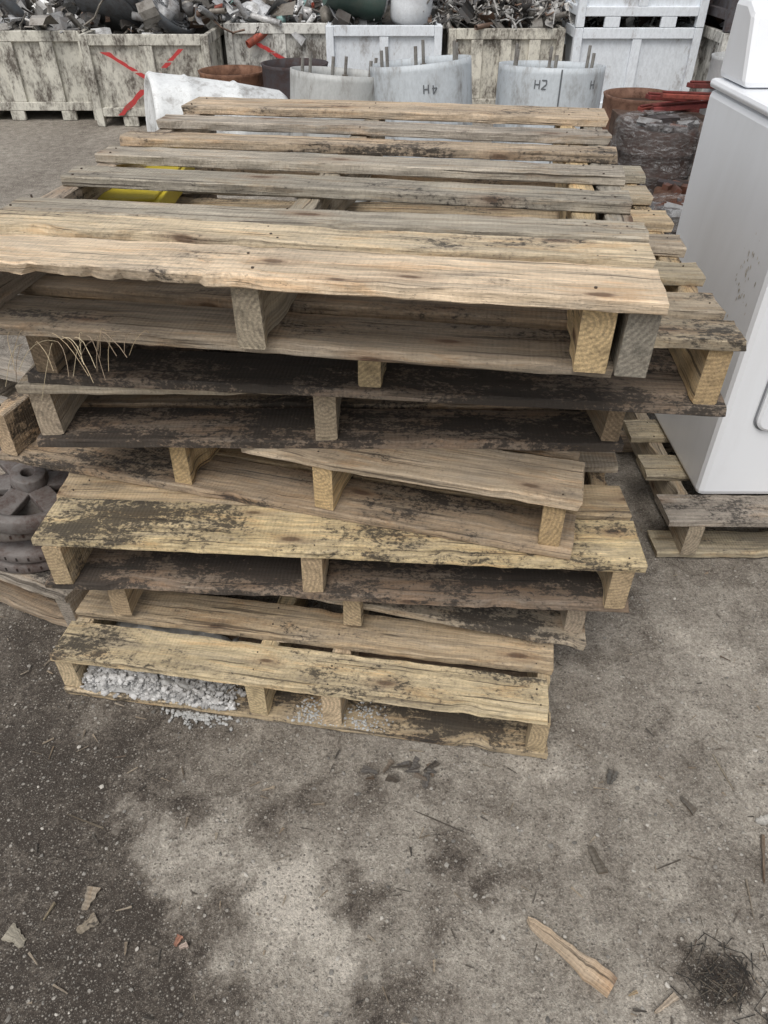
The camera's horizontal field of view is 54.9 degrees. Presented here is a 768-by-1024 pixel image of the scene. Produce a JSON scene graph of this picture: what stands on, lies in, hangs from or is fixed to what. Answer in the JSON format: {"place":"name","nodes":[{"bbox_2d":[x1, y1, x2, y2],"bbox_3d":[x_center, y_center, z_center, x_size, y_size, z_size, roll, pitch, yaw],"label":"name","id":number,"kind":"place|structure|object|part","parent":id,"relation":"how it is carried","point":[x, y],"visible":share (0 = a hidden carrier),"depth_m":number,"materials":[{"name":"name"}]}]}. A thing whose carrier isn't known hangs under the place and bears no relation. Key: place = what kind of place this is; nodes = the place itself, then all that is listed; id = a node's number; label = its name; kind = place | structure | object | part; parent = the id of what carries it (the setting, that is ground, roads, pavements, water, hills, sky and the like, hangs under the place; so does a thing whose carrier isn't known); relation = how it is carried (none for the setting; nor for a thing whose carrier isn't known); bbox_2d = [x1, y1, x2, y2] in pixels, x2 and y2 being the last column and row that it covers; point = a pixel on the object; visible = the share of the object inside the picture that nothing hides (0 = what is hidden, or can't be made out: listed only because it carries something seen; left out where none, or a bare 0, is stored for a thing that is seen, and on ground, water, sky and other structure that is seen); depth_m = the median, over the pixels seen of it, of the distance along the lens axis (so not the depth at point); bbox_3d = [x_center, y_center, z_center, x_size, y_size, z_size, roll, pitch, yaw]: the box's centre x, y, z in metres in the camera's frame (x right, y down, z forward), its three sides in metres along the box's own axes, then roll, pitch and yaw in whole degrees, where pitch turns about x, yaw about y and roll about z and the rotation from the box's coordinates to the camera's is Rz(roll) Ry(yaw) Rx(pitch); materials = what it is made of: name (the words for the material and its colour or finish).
{"place":"outdoors","nodes":[
{"label":"outdoors","id":0,"kind":"place"},
{"bbox_2d":[0,111,767,1023],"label":"ground","id":1,"kind":"structure","parent":0,"point":[40,151],"depth_m":1.34,"materials":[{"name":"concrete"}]},
{"bbox_2d":[0,356,88,626],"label":"wooden pallet","id":2,"kind":"object","parent":1,"relation":"on","point":[30,593],"visible":0.12,"depth_m":1.75,"materials":[{"name":"brown wood"}]},
{"bbox_2d":[0,560,49,573],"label":"brake rotor","id":3,"kind":"object","parent":2,"relation":"on","point":[17,568],"visible":0.05,"depth_m":1.66,"materials":[{"name":"metal"}]},
{"bbox_2d":[0,540,45,562],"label":"brake rotor","id":4,"kind":"object","parent":3,"relation":"on","point":[27,551],"visible":0.08,"depth_m":1.64,"materials":[{"name":"metal"}]},
{"bbox_2d":[0,473,58,541],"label":"brake rotor","id":5,"kind":"object","parent":4,"relation":"on","point":[30,507],"visible":0.05,"depth_m":1.60,"materials":[{"name":"metal"}]},
{"bbox_2d":[0,447,68,533],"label":"cast iron wheel","id":6,"kind":"object","parent":5,"relation":"on","point":[21,485],"visible":0.54,"depth_m":1.63,"materials":[{"name":"metal"}]},
{"bbox_2d":[0,19,96,119],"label":"steel scrap bin","id":7,"kind":"object","parent":1,"relation":"on","point":[42,70],"visible":0.52,"depth_m":5.78,"materials":[{"name":"white metal"}]},
{"bbox_2d":[78,21,225,126],"bbox_3d":[-1.765,-3.568,5.987,0.950,0.610,1.003,0,39,0],"label":"steel scrap bin","id":8,"kind":"object","parent":1,"relation":"on","point":[118,67],"visible":0.51,"depth_m":5.55,"materials":[{"name":"white metal"}]},
{"bbox_2d":[0,0,244,33],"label":"scrap metal pile","id":9,"kind":"object","parent":8,"relation":"in","point":[46,14],"visible":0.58,"depth_m":5.67,"materials":[{"name":"grey metal"}]},
{"bbox_2d":[0,0,29,28],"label":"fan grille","id":10,"kind":"object","parent":9,"relation":"on","point":[11,7],"visible":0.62,"depth_m":5.59,"materials":[{"name":"metal"}]},
{"bbox_2d":[74,0,143,33],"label":"fan grille","id":11,"kind":"object","parent":9,"relation":"on","point":[116,11],"visible":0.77,"depth_m":5.66,"materials":[{"name":"metal"}]},
{"bbox_2d":[138,0,195,33],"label":"fan grille","id":12,"kind":"object","parent":9,"relation":"on","point":[173,26],"visible":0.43,"depth_m":5.62,"materials":[{"name":"metal"}]},
{"bbox_2d":[144,71,289,151],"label":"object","id":13,"kind":"object","parent":1,"relation":"on","point":[164,93],"visible":0.43,"depth_m":4.41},
{"bbox_2d":[198,65,263,86],"bbox_3d":[-1.060,-2.909,5.301,0.472,0.450,0.474,0,39,0],"label":"steel drum","id":14,"kind":"object","parent":1,"relation":"on","point":[249,74],"visible":0.33,"depth_m":5.20,"materials":[{"name":"orange metal"}]},
{"bbox_2d":[80,621,393,732],"bbox_3d":[-0.305,0.339,1.581,0.689,0.091,0.283,12,40,14],"label":"plaster rubble","id":15,"kind":"object","parent":1,"relation":"on","point":[146,686],"visible":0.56,"depth_m":1.54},
{"bbox_2d":[223,20,332,66],"bbox_3d":[-0.830,-3.890,6.370,0.860,0.630,1.003,0,39,0],"label":"steel scrap bin","id":16,"kind":"object","parent":1,"relation":"on","point":[277,42],"visible":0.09,"depth_m":5.89,"materials":[{"name":"beige metal"}]},
{"bbox_2d":[212,0,390,47],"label":"scrap metal pile","id":17,"kind":"object","parent":16,"relation":"on","point":[275,12],"visible":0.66,"depth_m":5.87,"materials":[{"name":"grey metal"}]},
{"bbox_2d":[322,0,386,21],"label":"plastic barrel","id":18,"kind":"object","parent":17,"relation":"on","point":[369,10],"visible":0.96,"depth_m":5.71,"materials":[{"name":"green plastic"}]},
{"bbox_2d":[261,58,327,98],"bbox_3d":[-0.600,-2.810,5.123,0.454,0.520,0.453,0,39,0],"label":"steel drum","id":19,"kind":"object","parent":1,"relation":"on","point":[276,74],"visible":0.29,"depth_m":4.90,"materials":[{"name":"grey metal"}]},
{"bbox_2d":[49,589,553,758],"bbox_3d":[-0.088,0.015,1.937,1.031,0.138,1.212,6,39,7],"label":"wooden pallet","id":20,"kind":"object","parent":1,"relation":"on","point":[432,683],"visible":0.3,"depth_m":1.50,"materials":[{"name":"brown wood"}]},
{"bbox_2d":[107,589,586,650],"bbox_3d":[-0.053,-0.153,1.933,1.005,0.136,1.177,2,39,2],"label":"wooden pallet","id":21,"kind":"object","parent":20,"relation":"on","point":[564,627],"visible":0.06,"depth_m":1.51,"materials":[{"name":"brown wood"}]},
{"bbox_2d":[31,449,647,612],"bbox_3d":[-0.062,-0.222,1.808,1.143,0.137,1.110,2,39,3],"label":"wooden pallet","id":22,"kind":"object","parent":21,"relation":"on","point":[94,533],"visible":0.25,"depth_m":1.42,"materials":[{"name":"brown wood"}]},
{"bbox_2d":[0,391,584,559],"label":"wooden pallet","id":23,"kind":"object","parent":22,"relation":"on","point":[518,502],"visible":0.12,"depth_m":1.40,"materials":[{"name":"brown wood"}]},
{"bbox_2d":[15,362,625,451],"bbox_3d":[-0.092,-0.489,1.716,1.100,0.138,1.045,1,39,1],"label":"wooden pallet","id":24,"kind":"object","parent":23,"relation":"on","point":[76,416],"visible":0.12,"depth_m":1.38,"materials":[{"name":"brown wood"}]},
{"bbox_2d":[19,165,746,416],"bbox_3d":[0.013,-0.556,1.587,1.189,0.138,1.018,4,39,4],"label":"wooden pallet","id":25,"kind":"object","parent":24,"relation":"on","point":[699,340],"visible":0.27,"depth_m":1.26,"materials":[{"name":"brown wood"}]},
{"bbox_2d":[0,97,669,377],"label":"wooden pallet","id":26,"kind":"object","parent":25,"relation":"on","point":[577,287],"visible":0.99,"depth_m":1.13,"materials":[{"name":"brown wood"}]},
{"bbox_2d":[5,328,148,400],"bbox_3d":[-0.449,-0.216,1.072,0.211,0.078,0.090,0,39,0],"label":"straw","id":27,"kind":"object","parent":26,"relation":"attached to","point":[97,338],"visible":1,"depth_m":1.06,"materials":[{"name":"beige plant"}]},
{"bbox_2d":[98,166,194,203],"bbox_3d":[-0.492,-0.681,1.546,0.125,0.044,0.340,0,39,0],"label":"yellow plastic block","id":28,"kind":"object","parent":26,"relation":"on","point":[112,194],"depth_m":1.44,"materials":[{"name":"yellow plastic"}]},
{"bbox_2d":[290,52,377,201],"bbox_3d":[-0.265,-2.191,4.202,0.533,0.701,0.531,3,35,-3],"label":"anchor bolt base","id":29,"kind":"object","parent":1,"relation":"on","point":[311,82],"visible":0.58,"depth_m":3.91,"materials":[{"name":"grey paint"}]},
{"bbox_2d":[325,19,442,69],"bbox_3d":[0.000,-3.797,6.254,0.900,0.630,1.000,0,39,0],"label":"steel scrap bin","id":30,"kind":"object","parent":1,"relation":"on","point":[360,46],"visible":0.22,"depth_m":5.76,"materials":[{"name":"white metal"}]},
{"bbox_2d":[0,528,767,1023],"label":"wood debris","id":31,"kind":"object","parent":1,"relation":"on","point":[596,974],"visible":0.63,"depth_m":1.21,"materials":[{"name":"brown wood"}]},
{"bbox_2d":[368,40,472,159],"bbox_3d":[0.216,-2.172,4.129,0.553,0.764,0.554,-4,35,3],"label":"anchor bolt base","id":32,"kind":"object","parent":1,"relation":"on","point":[438,79],"visible":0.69,"depth_m":3.83,"materials":[{"name":"grey paint"}]},
{"bbox_2d":[446,23,565,104],"bbox_3d":[0.950,-3.789,6.261,0.900,0.610,1.000,0,39,0],"label":"steel scrap bin","id":33,"kind":"object","parent":1,"relation":"on","point":[488,50],"visible":0.29,"depth_m":5.78,"materials":[{"name":"white metal"}]},
{"bbox_2d":[490,44,605,163],"bbox_3d":[0.907,-2.195,4.173,0.573,0.741,0.574,1,35,-1],"label":"anchor bolt base","id":34,"kind":"object","parent":1,"relation":"on","point":[549,83],"visible":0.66,"depth_m":3.88,"materials":[{"name":"grey paint"}]},
{"bbox_2d":[561,16,702,107],"bbox_3d":[1.920,-3.703,6.138,0.960,0.630,1.000,0,39,0],"label":"steel scrap bin","id":35,"kind":"object","parent":1,"relation":"on","point":[655,58],"visible":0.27,"depth_m":5.68,"materials":[{"name":"white metal"}]},
{"bbox_2d":[423,0,694,53],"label":"scrap metal pile","id":36,"kind":"object","parent":35,"relation":"on","point":[552,12],"visible":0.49,"depth_m":5.77,"materials":[{"name":"grey metal"}]},
{"bbox_2d":[564,0,709,27],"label":"steel scrap bin","id":37,"kind":"object","parent":35,"relation":"on","point":[667,11],"visible":0.87,"depth_m":5.49,"materials":[{"name":"white metal"}]},
{"bbox_2d":[602,87,664,129],"bbox_3d":[1.720,-2.653,5.056,0.492,0.360,0.495,0,39,0],"label":"steel drum","id":38,"kind":"object","parent":1,"relation":"on","point":[630,98],"visible":0.35,"depth_m":4.98,"materials":[{"name":"orange metal"}]},
{"bbox_2d":[607,80,713,175],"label":"red steel beams","id":39,"kind":"structure","parent":1,"relation":"on","point":[686,105],"depth_m":4.54,"materials":[{"name":"red metal"}]},
{"bbox_2d":[620,412,767,557],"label":"wooden pallet","id":40,"kind":"object","parent":1,"relation":"on","point":[688,518],"visible":0.24,"depth_m":1.92,"materials":[{"name":"brown wood"}]},
{"bbox_2d":[654,0,767,493],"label":"clothes dryer","id":41,"kind":"object","parent":40,"relation":"on","point":[722,230],"visible":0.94,"depth_m":1.72,"materials":[{"name":"white metal"}]},
{"bbox_3d":[1.145,-0.393,1.602,0.540,0.520,0.014,0,39,0],"label":"door","id":42,"kind":"part","parent":41,"relation":"part of","materials":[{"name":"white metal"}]},
{"bbox_2d":[686,18,729,91],"bbox_3d":[2.930,-3.514,5.904,0.960,0.630,1.000,0,39,0],"label":"steel scrap bin","id":43,"kind":"object","parent":1,"relation":"on","point":[712,38],"visible":0.06,"depth_m":5.68,"materials":[{"name":"beige metal"}]},
{"bbox_2d":[682,0,738,32],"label":"steel scrap bin","id":44,"kind":"object","parent":43,"relation":"on","point":[725,10],"visible":0.41,"depth_m":5.35,"materials":[{"name":"grey metal"}]},
{"bbox_2d":[699,51,724,114],"bbox_3d":[2.200,-2.565,4.741,0.353,0.620,0.350,0,39,0],"label":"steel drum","id":45,"kind":"object","parent":1,"relation":"on","point":[715,66],"visible":0.16,"depth_m":4.57,"materials":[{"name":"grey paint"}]},
{"bbox_3d":[1.254,-4.567,7.191,0.950,0.648,1.000,0,39,0],"label":"steel scrap bin","id":46,"kind":"object","parent":1,"relation":"on","visible":0},
{"bbox_2d":[5,2,724,64],"bbox_3d":[0.100,-6.797,9.230,10.200,0.947,9.000,0,39,0],"label":"scrap heap base","id":47,"kind":"object","parent":46,"relation":"on","point":[204,29],"visible":0.01,"depth_m":6.02,"materials":[{"name":"black metal"}]},
{"bbox_2d":[390,0,432,24],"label":"plastic jug","id":48,"kind":"object","parent":47,"relation":"on","point":[406,12],"visible":0.88,"depth_m":5.74,"materials":[{"name":"white plastic"}]},
{"bbox_2d":[649,198,683,234],"bbox_3d":[1.454,-1.458,3.711,0.385,0.195,0.382,0,39,0],"label":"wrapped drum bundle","id":49,"kind":"object","parent":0,"point":[673,208],"visible":0.18,"depth_m":3.63,"materials":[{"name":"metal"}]},
{"bbox_2d":[611,111,699,195],"bbox_3d":[1.605,-2.125,4.384,0.538,0.385,0.541,0,39,0],"label":"wrapped drum bundle","id":50,"kind":"object","parent":49,"relation":"on","point":[656,148],"visible":0.67,"depth_m":4.23,"materials":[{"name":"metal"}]},
{"bbox_2d":[652,178,688,201],"bbox_3d":[1.620,-1.648,3.936,0.384,0.208,0.388,0,39,0],"label":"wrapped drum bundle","id":51,"kind":"object","parent":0,"point":[667,190],"visible":0.25,"depth_m":3.87,"materials":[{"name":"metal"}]},
{"bbox_2d":[691,14,724,48],"bbox_3d":[3.661,-4.750,6.749,2.950,0.792,3.771,0,39,0],"label":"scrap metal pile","id":52,"kind":"object","parent":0,"point":[711,21],"visible":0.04,"depth_m":5.85,"materials":[{"name":"black metal"}]}
]}

